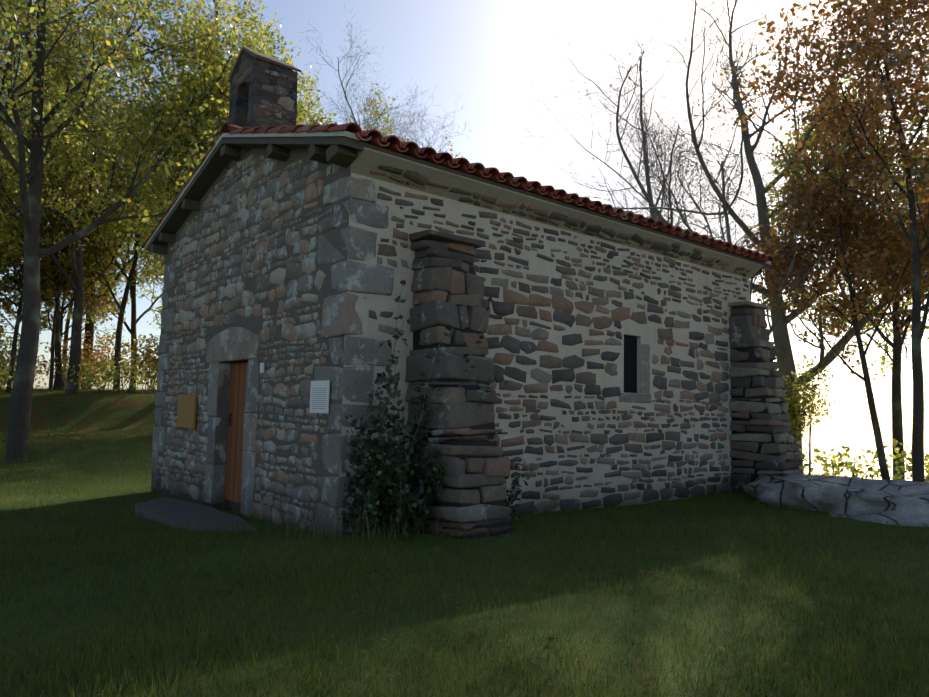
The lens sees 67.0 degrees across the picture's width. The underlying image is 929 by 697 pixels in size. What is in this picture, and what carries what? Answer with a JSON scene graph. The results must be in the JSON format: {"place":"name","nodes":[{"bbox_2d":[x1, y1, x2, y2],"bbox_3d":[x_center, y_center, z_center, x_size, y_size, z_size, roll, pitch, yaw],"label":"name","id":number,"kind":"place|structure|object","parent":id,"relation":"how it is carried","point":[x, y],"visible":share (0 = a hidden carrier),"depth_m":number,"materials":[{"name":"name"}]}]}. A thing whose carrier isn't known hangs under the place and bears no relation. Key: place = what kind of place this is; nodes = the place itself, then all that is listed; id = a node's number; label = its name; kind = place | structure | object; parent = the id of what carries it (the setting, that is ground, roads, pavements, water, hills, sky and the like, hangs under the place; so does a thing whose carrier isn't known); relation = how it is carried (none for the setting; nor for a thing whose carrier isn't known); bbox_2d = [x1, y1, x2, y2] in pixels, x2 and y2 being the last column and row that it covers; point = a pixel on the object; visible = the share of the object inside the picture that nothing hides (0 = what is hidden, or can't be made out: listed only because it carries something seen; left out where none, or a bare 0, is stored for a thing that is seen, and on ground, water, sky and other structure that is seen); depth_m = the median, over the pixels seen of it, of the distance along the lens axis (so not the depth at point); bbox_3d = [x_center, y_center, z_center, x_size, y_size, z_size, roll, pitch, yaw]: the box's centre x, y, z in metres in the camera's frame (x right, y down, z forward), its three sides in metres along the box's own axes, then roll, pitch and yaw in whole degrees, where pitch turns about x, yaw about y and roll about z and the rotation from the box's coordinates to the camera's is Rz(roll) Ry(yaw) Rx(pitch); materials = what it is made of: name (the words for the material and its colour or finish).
{"place":"outdoors","nodes":[
{"label":"outdoors","id":0,"kind":"place"},
{"bbox_2d":[0,122,22,268],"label":"tree leaves","id":1,"kind":"object","parent":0,"point":[7,235],"depth_m":24.16,"materials":[{"name":"green plant"}]},
{"bbox_2d":[0,149,28,272],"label":"tree leaves","id":2,"kind":"object","parent":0,"point":[4,255],"depth_m":26.10,"materials":[{"name":"green plant"}]},
{"bbox_2d":[0,219,69,337],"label":"grove tree leaves","id":3,"kind":"object","parent":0,"point":[10,313],"depth_m":30.02,"materials":[{"name":"green plant"}]},
{"bbox_2d":[0,139,114,274],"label":"tree leaves","id":4,"kind":"object","parent":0,"point":[19,196],"depth_m":29.44,"materials":[{"name":"green plant"}]},
{"bbox_2d":[0,0,168,394],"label":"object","id":5,"kind":"object","parent":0,"point":[49,191],"depth_m":24.14,"materials":[{"name":"green plant"}]},
{"bbox_2d":[133,175,184,285],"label":"tree leaves","id":6,"kind":"object","parent":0,"point":[151,264],"depth_m":37.53,"materials":[{"name":"green plant"}]},
{"bbox_2d":[117,22,304,284],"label":"tree leaves","id":7,"kind":"object","parent":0,"point":[157,263],"depth_m":32.50,"materials":[{"name":"green plant"}]},
{"bbox_2d":[90,0,336,259],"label":"tree leaves","id":8,"kind":"object","parent":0,"point":[212,123],"depth_m":18.12,"materials":[{"name":"green plant"}]},
{"bbox_2d":[281,54,340,125],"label":"tree leaves","id":9,"kind":"object","parent":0,"point":[306,87],"depth_m":29.61,"materials":[{"name":"green plant"}]},
{"bbox_2d":[345,83,464,157],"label":"tree leaves","id":10,"kind":"object","parent":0,"point":[370,104],"depth_m":29.50,"materials":[{"name":"plant"}]},
{"bbox_2d":[0,385,928,696],"bbox_3d":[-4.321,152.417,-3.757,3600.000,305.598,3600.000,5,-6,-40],"label":"ground","id":11,"kind":"structure","parent":0,"point":[140,411],"depth_m":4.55,"materials":[{"name":"green plant"}]},
{"bbox_2d":[0,184,65,393],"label":"tree","id":12,"kind":"object","parent":11,"relation":"on","point":[44,289],"depth_m":28.39,"materials":[{"name":"green plant"}]},
{"bbox_2d":[0,128,134,390],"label":"tree","id":13,"kind":"object","parent":11,"relation":"on","point":[8,309],"depth_m":28.99,"materials":[{"name":"green plant"}]},
{"bbox_2d":[13,222,122,389],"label":"grove tree leaves","id":14,"kind":"object","parent":11,"relation":"on","point":[71,290],"depth_m":29.72,"materials":[{"name":"green plant"}]},
{"bbox_2d":[5,331,158,387],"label":"bushes","id":15,"kind":"object","parent":11,"relation":"on","point":[145,358],"visible":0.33,"depth_m":29.29,"materials":[{"name":"green plant"}]},
{"bbox_2d":[0,93,167,390],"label":"tree","id":16,"kind":"object","parent":11,"relation":"on","point":[107,253],"depth_m":29.44,"materials":[{"name":"green plant"}]},
{"bbox_2d":[13,9,164,389],"bbox_3d":[-17.817,-7.080,34.264,11.212,18.561,7.671,38,-37,-82],"label":"tree","id":17,"kind":"object","parent":11,"relation":"on","point":[89,326],"depth_m":34.34,"materials":[{"name":"green plant"}]},
{"bbox_2d":[51,229,132,388],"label":"grove tree leaves","id":18,"kind":"object","parent":11,"relation":"on","point":[113,311],"depth_m":36.50,"materials":[{"name":"plant"}]},
{"bbox_2d":[40,64,170,389],"bbox_3d":[-14.779,-5.521,29.692,6.190,14.846,6.710,5,-6,-40],"label":"grove tree","id":19,"kind":"object","parent":11,"relation":"on","point":[122,307],"depth_m":29.55,"materials":[{"name":"green plant"}]},
{"bbox_2d":[97,168,172,389],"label":"tree","id":20,"kind":"object","parent":11,"relation":"on","point":[134,322],"depth_m":40.32,"materials":[{"name":"green plant"}]},
{"bbox_2d":[0,0,296,463],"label":"tree","id":21,"kind":"object","parent":11,"relation":"on","point":[17,445],"depth_m":15.15,"materials":[{"name":"green plant"}]},
{"bbox_2d":[135,498,255,532],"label":"flat stone slab","id":22,"kind":"structure","parent":11,"relation":"on","point":[176,511],"depth_m":7.75,"materials":[{"name":"grey stone"}]},
{"bbox_2d":[282,488,439,541],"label":"dry weeds","id":23,"kind":"object","parent":11,"relation":"on","point":[317,516],"visible":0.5,"depth_m":6.25,"materials":[{"name":"plant"}]},
{"bbox_2d":[299,4,491,163],"bbox_3d":[-2.647,-3.891,23.409,7.484,14.679,7.650,5,-6,-40],"label":"bare tree","id":24,"kind":"object","parent":11,"relation":"on","point":[392,119],"visible":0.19,"depth_m":22.98,"materials":[{"name":"grey plant"}]},
{"bbox_2d":[151,176,650,535],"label":"quoins and frames","id":25,"kind":"object","parent":11,"relation":"on","point":[340,316],"visible":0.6,"depth_m":6.69,"materials":[{"name":"stone"}]},
{"bbox_2d":[309,380,329,413],"bbox_3d":[-1.387,0.463,6.716,0.012,0.310,0.360,5,-6,-40],"label":"info sign","id":26,"kind":"object","parent":25,"relation":"attached to","point":[319,395],"visible":0.86,"depth_m":6.70,"materials":[{"name":"paper"}]},
{"bbox_2d":[338,280,529,538],"bbox_3d":[-0.105,0.624,6.686,2.241,2.307,0.945,5,-6,-40],"label":"climbing shrub","id":27,"kind":"object","parent":11,"relation":"on","point":[390,459],"depth_m":6.29,"materials":[{"name":"green plant"}]},
{"bbox_2d":[502,459,527,490],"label":"pink rose blooms","id":28,"kind":"object","parent":27,"relation":"attached to","point":[525,461],"visible":0.44,"depth_m":7.30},
{"bbox_2d":[151,148,749,536],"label":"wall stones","id":29,"kind":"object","parent":11,"relation":"on","point":[627,361],"depth_m":8.38,"materials":[{"name":"grey stone"}]},
{"bbox_2d":[206,327,259,362],"bbox_3d":[-2.772,-0.054,8.633,0.220,0.416,1.620,5,-6,-40],"label":"door lintel","id":30,"kind":"structure","parent":29,"relation":"attached to","point":[233,343],"depth_m":8.49,"materials":[{"name":"grey stone"}]},
{"bbox_2d":[224,362,247,503],"bbox_3d":[-2.694,1.014,8.549,0.054,1.705,0.888,5,-6,-40],"label":"door","id":31,"kind":"structure","parent":29,"relation":"in","point":[234,448],"depth_m":8.67,"materials":[{"name":"wood"}]},
{"bbox_2d":[226,413,231,425],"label":"iron fittings","id":32,"kind":"object","parent":31,"relation":"attached to","point":[229,420],"visible":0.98,"depth_m":8.79,"materials":[{"name":"black metal"}]},
{"bbox_2d":[157,153,340,532],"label":"wall stones","id":33,"kind":"object","parent":29,"relation":"attached to","point":[236,209],"visible":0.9,"depth_m":7.93,"materials":[{"name":"grey stone"}]},
{"bbox_2d":[176,394,197,428],"bbox_3d":[-3.769,0.850,9.528,0.038,0.450,0.680,5,-6,-40],"label":"notice board","id":34,"kind":"object","parent":33,"relation":"attached to","point":[187,412],"visible":1,"depth_m":9.46,"materials":[{"name":"brown wood"}]},
{"bbox_2d":[260,363,264,372],"bbox_3d":[-2.242,0.213,7.779,0.012,0.110,0.100,5,-6,-40],"label":"plate","id":35,"kind":"object","parent":33,"relation":"attached to","point":[262,366],"visible":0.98,"depth_m":7.76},
{"bbox_2d":[225,51,297,175],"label":"bell gable","id":36,"kind":"structure","parent":29,"relation":"on","point":[246,98],"depth_m":8.78,"materials":[{"name":"stone"}]},
{"bbox_2d":[232,58,252,93],"bbox_3d":[-2.846,-3.121,8.915,0.029,1.098,0.816,5,-6,-40],"label":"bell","id":37,"kind":"object","parent":36,"relation":"attached to","point":[245,71],"visible":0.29,"depth_m":8.89,"materials":[{"name":"grey stone"}]},
{"bbox_2d":[227,47,301,82],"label":"bellcote roof","id":38,"kind":"structure","parent":36,"relation":"on","point":[261,56],"depth_m":8.91,"materials":[{"name":"grey stone"}]},
{"bbox_2d":[259,69,295,126],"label":"stones","id":39,"kind":"object","parent":36,"relation":"attached to","point":[286,103],"visible":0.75,"depth_m":8.79,"materials":[{"name":"grey stone"}]},
{"bbox_2d":[150,139,761,275],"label":"roof beams","id":40,"kind":"structure","parent":29,"relation":"attached to","point":[342,156],"depth_m":7.63,"materials":[{"name":"brown wood"}]},
{"bbox_2d":[147,140,769,268],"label":"rake boards","id":41,"kind":"object","parent":29,"relation":"attached to","point":[208,174],"visible":0.46,"depth_m":9.21,"materials":[{"name":"grey wood"}]},
{"bbox_2d":[163,147,762,277],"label":"eave cornice","id":42,"kind":"structure","parent":29,"relation":"attached to","point":[366,161],"depth_m":7.80,"materials":[{"name":"grey stone"}]},
{"bbox_2d":[144,122,772,261],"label":"roof tiles","id":43,"kind":"object","parent":42,"relation":"on","point":[377,138],"visible":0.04,"depth_m":7.84,"materials":[{"name":"ceramic"}]},
{"bbox_2d":[369,165,750,276],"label":"wall stones","id":44,"kind":"object","parent":42,"relation":"on","point":[420,180],"visible":1,"depth_m":8.29,"materials":[{"name":"grey stone"}]},
{"bbox_2d":[223,137,768,266],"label":"roof deck","id":45,"kind":"structure","parent":29,"relation":"on","point":[390,152],"depth_m":7.67,"materials":[{"name":"grey wood"}]},
{"bbox_2d":[146,131,770,264],"bbox_3d":[-0.009,-1.935,11.184,7.840,0.922,6.080,5,-6,-40],"label":"verge mortar bed","id":46,"kind":"object","parent":45,"relation":"on","point":[305,134],"visible":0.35,"depth_m":8.13,"materials":[{"name":"grey concrete"}]},
{"bbox_2d":[361,186,748,531],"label":"side wall stones","id":47,"kind":"object","parent":29,"relation":"attached to","point":[558,300],"visible":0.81,"depth_m":8.65,"materials":[{"name":"grey stone"}]},
{"bbox_2d":[405,229,513,540],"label":"buttress","id":48,"kind":"structure","parent":11,"relation":"on","point":[447,286],"depth_m":6.67,"materials":[{"name":"stone"}]},
{"bbox_2d":[0,390,926,696],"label":"fallen leaves","id":49,"kind":"object","parent":11,"relation":"on","point":[552,638],"visible":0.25,"depth_m":4.18,"materials":[{"name":"brown plant"}]},
{"bbox_2d":[0,329,928,481],"bbox_3d":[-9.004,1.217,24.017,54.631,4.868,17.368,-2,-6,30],"label":"bushes","id":50,"kind":"object","parent":11,"relation":"on","point":[4,374],"visible":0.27,"depth_m":24.75,"materials":[{"name":"green plant"}]},
{"bbox_2d":[565,8,809,340],"bbox_3d":[6.310,-3.437,21.907,8.424,15.158,6.259,-3,-6,39],"label":"bare tree","id":51,"kind":"object","parent":11,"relation":"on","point":[650,188],"visible":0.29,"depth_m":22.06,"materials":[{"name":"grey plant"}]},
{"bbox_2d":[522,0,928,468],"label":"bare tree","id":52,"kind":"object","parent":11,"relation":"on","point":[780,321],"visible":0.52,"depth_m":16.55,"materials":[{"name":"brown plant"}]},
{"bbox_2d":[728,301,803,492],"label":"buttress","id":53,"kind":"structure","parent":11,"relation":"on","point":[761,440],"depth_m":10.55,"materials":[{"name":"stone"}]},
{"bbox_2d":[780,350,834,474],"bbox_3d":[7.460,1.542,15.955,1.555,3.075,1.838,5,-6,-40],"label":"small yellow tree","id":54,"kind":"object","parent":11,"relation":"on","point":[799,415],"depth_m":15.69,"materials":[{"name":"plant"}]},
{"bbox_2d":[708,0,928,481],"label":"orange tree","id":55,"kind":"object","parent":11,"relation":"on","point":[917,333],"visible":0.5,"depth_m":11.94,"materials":[{"name":"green plant"}]},
{"bbox_2d":[711,0,928,240],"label":"orange tree leaves","id":56,"kind":"object","parent":55,"relation":"attached to","point":[904,53],"visible":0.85,"depth_m":11.74,"materials":[{"name":"orange plant"}]},
{"bbox_2d":[739,62,928,479],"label":"orange tree","id":57,"kind":"object","parent":11,"relation":"on","point":[884,471],"visible":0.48,"depth_m":13.69,"materials":[{"name":"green plant"}]},
{"bbox_2d":[742,33,928,373],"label":"orange tree leaves","id":58,"kind":"object","parent":57,"relation":"attached to","point":[903,242],"visible":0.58,"depth_m":14.10,"materials":[{"name":"orange plant"}]},
{"bbox_2d":[743,474,928,526],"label":"outcrop rock","id":59,"kind":"object","parent":11,"relation":"on","point":[897,500],"visible":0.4,"depth_m":8.60,"materials":[{"name":"grey stone"}]},
{"bbox_2d":[756,53,928,479],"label":"orange tree","id":60,"kind":"object","parent":11,"relation":"on","point":[897,428],"visible":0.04,"depth_m":16.61,"materials":[{"name":"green plant"}]},
{"bbox_2d":[750,39,928,379],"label":"leaves","id":61,"kind":"object","parent":60,"relation":"on","point":[853,227],"visible":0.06,"depth_m":16.94,"materials":[{"name":"orange plant"}]},
{"bbox_2d":[0,0,928,446],"label":"sky","id":62,"kind":"structure","parent":0,"point":[490,54],"materials":[{"name":"white"}]}
]}

